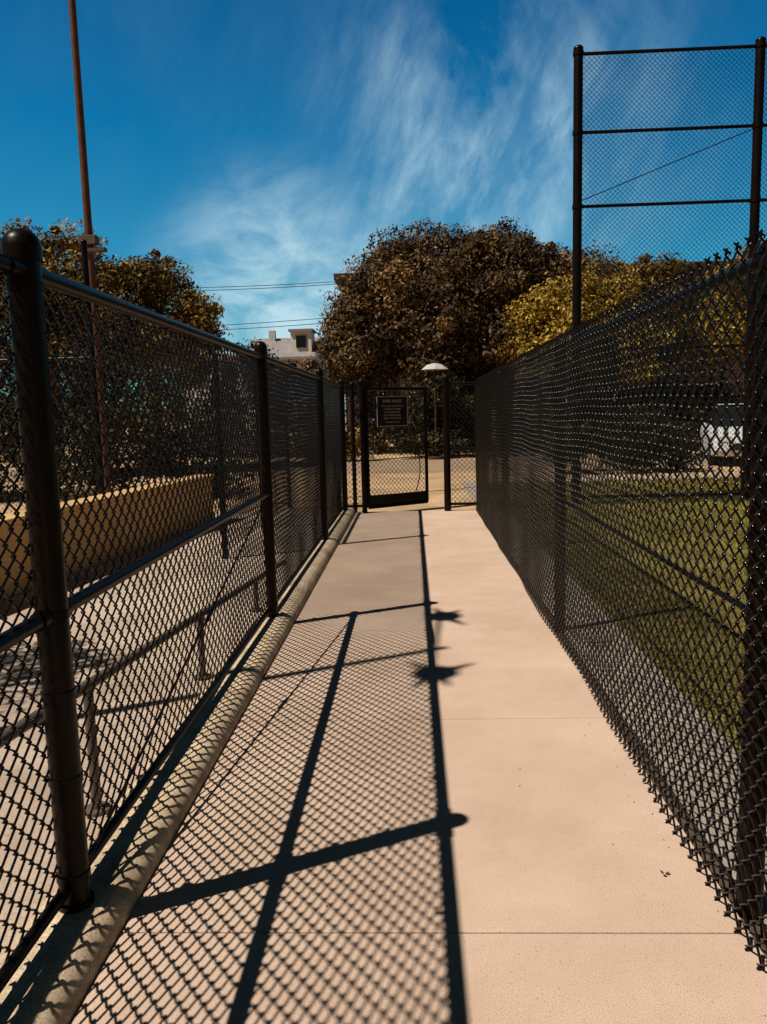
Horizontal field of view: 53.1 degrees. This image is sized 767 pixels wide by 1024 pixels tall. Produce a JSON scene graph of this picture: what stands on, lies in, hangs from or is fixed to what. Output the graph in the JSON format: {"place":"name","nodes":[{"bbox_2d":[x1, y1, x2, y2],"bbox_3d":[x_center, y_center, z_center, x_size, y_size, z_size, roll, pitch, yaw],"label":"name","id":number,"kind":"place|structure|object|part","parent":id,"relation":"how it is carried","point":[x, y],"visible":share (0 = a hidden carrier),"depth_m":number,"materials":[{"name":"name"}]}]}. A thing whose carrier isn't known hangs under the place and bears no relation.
{"place":"outdoors","nodes":[
{"label":"outdoors","id":0,"kind":"place"},
{"bbox_2d":[0,513,329,958],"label":"plaza pavement","id":1,"kind":"structure","parent":0,"point":[16,668],"depth_m":4.34,"materials":[{"name":"concrete"}]},
{"bbox_2d":[0,239,104,512],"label":"chain link fence","id":2,"kind":"object","parent":1,"relation":"on","point":[85,266],"visible":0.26,"depth_m":9.35,"materials":[{"name":"black metal"}]},
{"bbox_2d":[0,480,213,600],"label":"wall","id":3,"kind":"structure","parent":1,"relation":"on","point":[6,559],"depth_m":8.04,"materials":[{"name":"beige paint"}]},
{"bbox_2d":[0,474,213,527],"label":"coping","id":4,"kind":"object","parent":3,"relation":"on","point":[9,518],"visible":0.53,"depth_m":8.13,"materials":[{"name":"beige paint"}]},
{"bbox_2d":[0,561,283,817],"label":"handrail","id":5,"kind":"object","parent":1,"relation":"on","point":[6,734],"visible":0.29,"depth_m":2.91,"materials":[{"name":"grey metal"}]},
{"bbox_2d":[211,352,291,558],"bbox_3d":[-1.612,-0.847,10.092,0.072,2.140,4.372,-1,7,2],"label":"chain link fence","id":6,"kind":"object","parent":1,"relation":"on","point":[240,445],"visible":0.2,"depth_m":8.80,"materials":[{"name":"black metal"}]},
{"bbox_2d":[185,353,250,426],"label":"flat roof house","id":7,"kind":"structure","parent":0,"point":[195,396],"depth_m":48.80,"materials":[{"name":"beige paint"}]},
{"bbox_2d":[252,331,323,430],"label":"walls","id":8,"kind":"structure","parent":0,"point":[310,339],"depth_m":46.52,"materials":[{"name":"white paint"}]},
{"bbox_2d":[268,330,295,363],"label":"chimney","id":9,"kind":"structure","parent":8,"relation":"on","point":[272,336],"depth_m":48.67,"materials":[{"name":"beige paint"}]},
{"bbox_2d":[249,328,322,358],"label":"roof","id":10,"kind":"structure","parent":8,"relation":"on","point":[282,346],"depth_m":47.03,"materials":[{"name":"grey"}]},
{"bbox_2d":[269,336,305,372],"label":"windows","id":11,"kind":"structure","parent":8,"relation":"attached to","point":[300,341],"depth_m":46.46,"materials":[{"name":"black glass"}]},
{"bbox_2d":[0,454,741,481],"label":"road","id":12,"kind":"structure","parent":0,"point":[435,465],"depth_m":21.04,"materials":[{"name":"grey asphalt"}]},
{"bbox_2d":[0,216,128,466],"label":"broadleaf tree","id":13,"kind":"object","parent":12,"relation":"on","point":[72,247],"visible":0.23,"depth_m":19.45,"materials":[{"name":"green plant"}]},
{"bbox_2d":[50,248,232,471],"bbox_3d":[-6.649,-4.141,21.289,5.034,6.124,4.664,-4,8,-16],"label":"broadleaf tree","id":14,"kind":"object","parent":12,"relation":"on","point":[151,285],"visible":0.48,"depth_m":20.26,"materials":[{"name":"green plant"}]},
{"bbox_2d":[699,403,742,464],"bbox_3d":[9.314,-2.063,19.943,1.800,1.500,4.350,1,8,18],"label":"parked car","id":15,"kind":"object","parent":12,"relation":"on","point":[722,431],"visible":0.29,"depth_m":19.11,"materials":[{"name":"white paint"}]},
{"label":"windows","id":16,"kind":"part","parent":15,"relation":"part of","materials":[{"name":"black glass"}]},
{"bbox_2d":[0,417,766,931],"bbox_3d":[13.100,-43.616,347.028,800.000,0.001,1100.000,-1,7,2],"label":"ground","id":17,"kind":"structure","parent":0,"point":[436,491],"depth_m":16.13,"materials":[{"name":"beige concrete"}]},
{"bbox_2d":[68,0,111,492],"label":"utility pole","id":18,"kind":"object","parent":17,"relation":"on","point":[90,238],"visible":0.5,"depth_m":11.44,"materials":[{"name":"paint"}]},
{"bbox_2d":[0,332,255,503],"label":"hedge","id":19,"kind":"object","parent":17,"relation":"on","point":[110,410],"visible":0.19,"depth_m":14.34,"materials":[{"name":"green plant"}]},
{"bbox_2d":[0,507,355,1023],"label":"curb","id":20,"kind":"structure","parent":17,"relation":"on","point":[52,979],"depth_m":2.55,"materials":[{"name":"concrete"}]},
{"bbox_2d":[0,228,348,992],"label":"chain link fence","id":21,"kind":"object","parent":20,"relation":"on","point":[28,278],"visible":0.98,"depth_m":2.70,"materials":[{"name":"black metal"}]},
{"bbox_2d":[3,281,376,423],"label":"power lines","id":22,"kind":"object","parent":17,"relation":"on","point":[275,321],"visible":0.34,"depth_m":41.01,"materials":[{"name":"metal"}]},
{"bbox_2d":[295,426,392,461],"bbox_3d":[-1.306,-2.100,24.512,3.314,1.439,1.960,-1,7,2],"label":"hedge","id":23,"kind":"object","parent":17,"relation":"on","point":[358,444],"visible":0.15,"depth_m":24.34,"materials":[{"name":"green plant"}]},
{"bbox_2d":[0,324,744,462],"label":"hedge","id":24,"kind":"object","parent":17,"relation":"on","point":[696,420],"visible":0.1,"depth_m":27.79,"materials":[{"name":"green plant"}]},
{"bbox_2d":[70,510,766,1023],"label":"concrete walkway","id":25,"kind":"structure","parent":17,"relation":"on","point":[414,706],"depth_m":2.57,"materials":[{"name":"beige concrete"}]},
{"bbox_2d":[344,374,476,512],"bbox_3d":[0.395,-0.974,11.181,1.932,2.010,0.116,-1,7,2],"label":"chain link fence","id":26,"kind":"object","parent":25,"relation":"on","point":[447,449],"visible":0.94,"depth_m":11.16,"materials":[{"name":"black metal"}]},
{"bbox_2d":[364,387,429,508],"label":"chain link gate","id":27,"kind":"structure","parent":26,"relation":"attached to","point":[396,499],"depth_m":11.54,"materials":[{"name":"black metal"}]},
{"bbox_2d":[376,395,407,427],"bbox_3d":[0.128,-1.488,11.348,0.560,0.460,0.017,-6,9,-32],"label":"rules sign","id":28,"kind":"object","parent":27,"relation":"attached to","point":[391,411],"visible":1,"depth_m":11.34,"materials":[{"name":"black metal"}]},
{"bbox_2d":[474,229,766,969],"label":"chain link fence","id":29,"kind":"object","parent":25,"relation":"on","point":[751,841],"visible":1,"depth_m":2.91,"materials":[{"name":"black metal"}]},
{"bbox_2d":[422,363,447,459],"bbox_3d":[1.622,-3.138,23.952,0.776,2.970,0.776,2,8,25],"label":"lamp post","id":30,"kind":"object","parent":17,"relation":"on","point":[434,366],"visible":0.97,"depth_m":23.87,"materials":[{"name":"black"}]},
{"bbox_2d":[299,216,626,444],"bbox_3d":[3.164,-6.831,30.278,12.877,8.677,11.678,-1,7,2],"label":"broadleaf tree","id":31,"kind":"object","parent":17,"relation":"on","point":[484,278],"visible":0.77,"depth_m":26.85,"materials":[{"name":"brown plant"}]},
{"bbox_2d":[383,372,627,458],"bbox_3d":[3.967,-3.017,24.875,8.225,3.420,2.539,-1,7,2],"label":"hedge","id":32,"kind":"object","parent":17,"relation":"on","point":[431,416],"visible":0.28,"depth_m":24.66,"materials":[{"name":"green plant"}]},
{"bbox_2d":[484,267,676,406],"bbox_3d":[6.354,-4.933,25.329,6.037,5.993,5.412,-1,7,2],"label":"broadleaf tree","id":33,"kind":"object","parent":17,"relation":"on","point":[554,302],"visible":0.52,"depth_m":24.33,"materials":[{"name":"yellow plant"}]},
{"bbox_2d":[528,401,708,474],"bbox_3d":[5.358,-1.623,17.555,4.197,1.908,2.114,-1,7,2],"label":"hedge","id":34,"kind":"object","parent":17,"relation":"on","point":[663,441],"visible":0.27,"depth_m":17.21,"materials":[{"name":"green plant"}]},
{"bbox_2d":[507,558,766,958],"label":"curb","id":35,"kind":"structure","parent":17,"relation":"on","point":[759,929],"depth_m":2.74,"materials":[{"name":"grey concrete"}]},
{"bbox_2d":[582,251,711,416],"bbox_3d":[8.573,-5.519,26.524,4.752,6.730,4.878,6,10,44],"label":"broadleaf tree","id":36,"kind":"object","parent":17,"relation":"on","point":[638,267],"visible":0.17,"depth_m":25.43,"materials":[{"name":"green plant"}]},
{"bbox_2d":[696,242,761,363],"bbox_3d":[13.311,-5.478,24.858,5.829,6.830,5.086,4,9,38],"label":"broadleaf tree","id":37,"kind":"object","parent":17,"relation":"on","point":[727,315],"visible":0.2,"depth_m":24.81,"materials":[{"name":"green plant"}]},
{"bbox_2d":[0,0,766,419],"label":"sky","id":38,"kind":"structure","parent":0,"point":[248,143],"materials":[{"name":"blue"}]},
{"bbox_2d":[334,258,740,291],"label":"roof","id":39,"kind":"structure","parent":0,"point":[337,275],"depth_m":40.34,"materials":[{"name":"brown paint"}]},
{"bbox_2d":[342,269,744,439],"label":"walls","id":40,"kind":"structure","parent":0,"point":[399,384],"depth_m":41.33,"materials":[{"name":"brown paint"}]},
{"bbox_2d":[368,282,725,417],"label":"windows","id":41,"kind":"structure","parent":40,"relation":"attached to","point":[570,396],"depth_m":41.53,"materials":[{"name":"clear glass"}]},
{"bbox_2d":[373,292,723,419],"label":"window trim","id":42,"kind":"structure","parent":40,"relation":"attached to","point":[609,387],"depth_m":41.46,"materials":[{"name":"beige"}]},
{"bbox_2d":[460,481,766,926],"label":"mow strip pavement","id":43,"kind":"structure","parent":0,"point":[714,796],"depth_m":3.43,"materials":[{"name":"concrete"}]},
{"bbox_2d":[490,478,748,750],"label":"lawn","id":44,"kind":"structure","parent":0,"point":[744,550],"depth_m":6.19,"materials":[{"name":"green plant"}]},
{"bbox_2d":[571,36,766,504],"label":"baseball backstop","id":45,"kind":"object","parent":44,"relation":"on","point":[759,46],"visible":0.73,"depth_m":11.11,"materials":[{"name":"black paint"}]},
{"bbox_2d":[501,474,739,481],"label":"sidewalk","id":46,"kind":"structure","parent":0,"point":[692,476],"depth_m":16.04,"materials":[{"name":"concrete"}]}
]}

